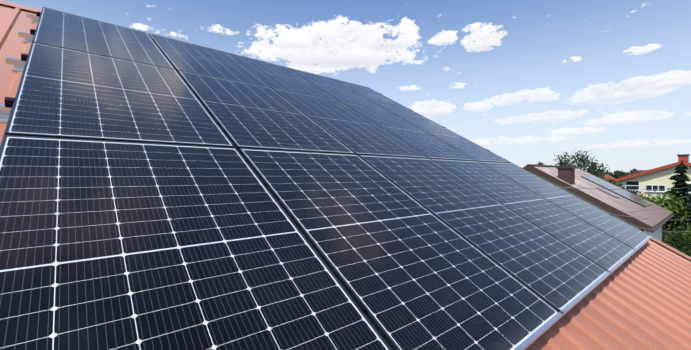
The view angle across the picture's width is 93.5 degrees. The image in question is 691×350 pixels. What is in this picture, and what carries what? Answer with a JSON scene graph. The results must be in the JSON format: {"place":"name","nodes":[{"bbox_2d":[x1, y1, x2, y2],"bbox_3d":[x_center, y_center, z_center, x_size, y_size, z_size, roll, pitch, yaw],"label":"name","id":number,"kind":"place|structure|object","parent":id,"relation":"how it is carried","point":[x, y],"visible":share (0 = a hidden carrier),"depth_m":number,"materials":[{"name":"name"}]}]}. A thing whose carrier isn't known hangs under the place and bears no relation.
{"place":"outdoors","nodes":[
{"label":"outdoors","id":0,"kind":"place"},
{"bbox_2d":[4,0,690,173],"label":"sky","id":1,"kind":"structure","parent":0,"point":[526,82],"materials":[{"name":"blue"}]},
{"bbox_2d":[528,170,661,241],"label":"brown house walls","id":2,"kind":"structure","parent":0,"point":[656,234],"depth_m":17.43,"materials":[{"name":"paint"}]},
{"bbox_2d":[534,166,672,226],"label":"roof","id":3,"kind":"structure","parent":2,"relation":"on","point":[655,214],"depth_m":18.10,"materials":[{"name":"brown tile"}]},
{"bbox_2d":[556,162,575,184],"bbox_3d":[12.140,0.080,17.854,0.840,1.602,0.720,0,0,-41],"label":"chimney","id":4,"kind":"object","parent":3,"relation":"on","point":[566,172],"visible":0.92,"depth_m":17.59,"materials":[{"name":"brown brick"}]},
{"bbox_2d":[523,164,673,232],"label":"roof trim","id":5,"kind":"structure","parent":3,"relation":"attached to","point":[603,205],"depth_m":16.55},
{"bbox_2d":[596,187,619,197],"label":"skylight","id":6,"kind":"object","parent":3,"relation":"in","point":[605,191],"depth_m":18.80},
{"bbox_2d":[581,176,652,206],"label":"solar panel","id":7,"kind":"object","parent":3,"relation":"on","point":[624,193],"visible":0.85,"depth_m":20.60,"materials":[{"name":"blue glass"}]},
{"bbox_2d":[641,224,664,242],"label":"brown house downpipes","id":8,"kind":"object","parent":2,"relation":"attached to","point":[663,233],"visible":0.07,"depth_m":20.54,"materials":[{"name":"metal"}]},
{"bbox_2d":[620,170,641,177],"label":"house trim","id":9,"kind":"structure","parent":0,"point":[636,171],"depth_m":60.14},
{"bbox_2d":[613,164,690,203],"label":"cream house walls","id":10,"kind":"structure","parent":0,"point":[661,177],"depth_m":28.97,"materials":[{"name":"beige paint"}]},
{"bbox_2d":[559,187,690,231],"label":"overhead cables","id":11,"kind":"object","parent":10,"relation":"attached to","point":[630,189],"visible":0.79,"depth_m":14.31,"materials":[{"name":"grey plastic"}]},
{"bbox_2d":[608,161,690,182],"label":"roof","id":12,"kind":"structure","parent":10,"relation":"attached to","point":[654,170],"depth_m":28.86,"materials":[{"name":"red tile"}]},
{"bbox_2d":[625,181,690,192],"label":"windows","id":13,"kind":"structure","parent":10,"relation":"in","point":[634,184],"depth_m":29.46,"materials":[{"name":"glass"}]},
{"bbox_2d":[677,154,689,161],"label":"chimney","id":14,"kind":"object","parent":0,"point":[683,157],"visible":0.71,"depth_m":28.17,"materials":[{"name":"red brick"}]},
{"label":"ground","id":15,"kind":"structure","parent":0,"visible":0},
{"bbox_2d":[551,149,615,178],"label":"tree","id":16,"kind":"object","parent":15,"relation":"on","point":[592,168],"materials":[{"name":"green plant"}]},
{"bbox_2d":[589,168,646,178],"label":"distant tree belt","id":17,"kind":"object","parent":15,"relation":"on","point":[617,174],"visible":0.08,"depth_m":213.85,"materials":[{"name":"green plant"}]},
{"bbox_2d":[607,178,639,195],"bbox_3d":[22.517,3.979,26.722,3.706,7.460,3.599,0,0,-41],"label":"tree","id":18,"kind":"object","parent":15,"relation":"on","point":[614,182],"visible":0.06,"depth_m":26.75,"materials":[{"name":"green plant"}]},
{"bbox_2d":[639,189,690,240],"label":"bushes","id":19,"kind":"object","parent":15,"relation":"on","point":[659,199],"depth_m":23.67,"materials":[{"name":"green plant"}]},
{"bbox_2d":[658,163,690,255],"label":"spruce","id":20,"kind":"object","parent":15,"relation":"on","point":[681,169],"depth_m":23.92,"materials":[{"name":"green plant"}]},
{"bbox_2d":[662,231,690,254],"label":"shrub","id":21,"kind":"object","parent":15,"relation":"on","point":[684,245],"visible":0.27,"depth_m":21.93,"materials":[{"name":"green plant"}]},
{"bbox_2d":[662,200,690,255],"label":"hedge","id":22,"kind":"object","parent":15,"relation":"on","point":[679,219],"depth_m":23.42,"materials":[{"name":"green plant"}]},
{"bbox_3d":[1.223,2.206,-1.169,10.850,0.110,0.140,0,30,-41],"label":"eave gutter","id":23,"kind":"object","parent":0,"visible":0},
{"bbox_2d":[0,4,690,349],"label":"roof","id":24,"kind":"structure","parent":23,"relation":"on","point":[640,299],"depth_m":2.23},
{"bbox_2d":[0,12,613,313],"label":"clamps","id":25,"kind":"object","parent":24,"relation":"on","point":[6,107],"visible":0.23,"depth_m":2.28,"materials":[{"name":"metal"}]},
{"bbox_2d":[32,7,174,68],"bbox_3d":[-2.616,-1.492,3.522,1.038,0.036,1.755,0,30,-41],"label":"solar panel","id":26,"kind":"object","parent":25,"relation":"attached to","point":[57,28],"visible":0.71,"depth_m":3.36,"materials":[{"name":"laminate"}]},
{"bbox_2d":[4,42,234,147],"bbox_3d":[-1.614,-0.608,2.355,1.038,0.036,1.755,0,30,-41],"label":"solar panel","id":27,"kind":"object","parent":25,"relation":"on","point":[67,93],"visible":0.83,"depth_m":2.10,"materials":[{"name":"glass"}]},
{"bbox_2d":[0,135,391,349],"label":"solar panel","id":28,"kind":"object","parent":25,"relation":"on","point":[113,245],"visible":1,"depth_m":1.13,"materials":[{"name":"glass"}]},
{"bbox_2d":[148,33,269,87],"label":"solar panel","id":29,"kind":"object","parent":25,"relation":"attached to","point":[190,57],"visible":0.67,"depth_m":4.07,"materials":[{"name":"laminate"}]},
{"bbox_2d":[177,70,354,153],"bbox_3d":[-0.811,-0.608,3.044,1.038,0.036,1.755,0,30,-41],"label":"solar panel","id":30,"kind":"object","parent":25,"relation":"on","point":[249,116],"visible":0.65,"depth_m":2.84,"materials":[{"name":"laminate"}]},
{"bbox_2d":[226,52,336,100],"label":"solar panel","id":31,"kind":"object","parent":25,"relation":"attached to","point":[274,76],"visible":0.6,"depth_m":4.78,"materials":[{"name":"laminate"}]},
{"bbox_2d":[285,67,385,109],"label":"solar panel","id":32,"kind":"object","parent":25,"relation":"attached to","point":[336,90],"visible":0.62,"depth_m":5.48,"materials":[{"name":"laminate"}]},
{"bbox_2d":[272,88,427,157],"bbox_3d":[-0.009,-0.608,3.734,1.038,0.036,1.755,0,30,-41],"label":"solar panel","id":33,"kind":"object","parent":25,"relation":"on","point":[353,131],"visible":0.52,"depth_m":3.57,"materials":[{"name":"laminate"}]},
{"bbox_2d":[331,78,425,117],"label":"solar panel","id":34,"kind":"object","parent":25,"relation":"attached to","point":[385,102],"visible":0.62,"depth_m":6.18,"materials":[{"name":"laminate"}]},
{"bbox_2d":[238,148,562,349],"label":"solar panel","id":35,"kind":"object","parent":25,"relation":"on","point":[408,271],"visible":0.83,"depth_m":1.62,"materials":[{"name":"glass"}]},
{"bbox_2d":[339,101,476,160],"bbox_3d":[0.794,-0.608,4.423,1.038,0.036,1.755,0,30,-41],"label":"solar panel","id":36,"kind":"object","parent":25,"relation":"on","point":[426,144],"visible":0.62,"depth_m":4.29,"materials":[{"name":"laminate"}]},
{"bbox_2d":[390,111,511,162],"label":"solar panel","id":37,"kind":"object","parent":25,"relation":"on","point":[471,149],"visible":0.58,"depth_m":4.99,"materials":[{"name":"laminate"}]},
{"bbox_2d":[358,155,609,317],"bbox_3d":[0.994,0.282,2.567,1.038,0.048,1.759,0,30,-41],"label":"solar panel","id":38,"kind":"object","parent":25,"relation":"on","point":[559,276],"visible":0.79,"depth_m":2.33,"materials":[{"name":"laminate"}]},
{"bbox_2d":[431,159,636,274],"bbox_3d":[1.796,0.282,3.256,1.038,0.048,1.759,0,30,-41],"label":"solar panel","id":39,"kind":"object","parent":25,"relation":"on","point":[605,251],"visible":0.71,"depth_m":3.07,"materials":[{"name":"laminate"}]},
{"bbox_2d":[479,161,652,251],"bbox_3d":[2.599,0.282,3.946,1.038,0.048,1.759,0,30,-41],"label":"solar panel","id":40,"kind":"object","parent":25,"relation":"on","point":[629,235],"visible":0.73,"depth_m":3.79,"materials":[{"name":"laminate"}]},
{"bbox_2d":[0,0,690,259],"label":"roof trim","id":41,"kind":"structure","parent":24,"relation":"attached to","point":[40,10],"depth_m":3.84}
]}

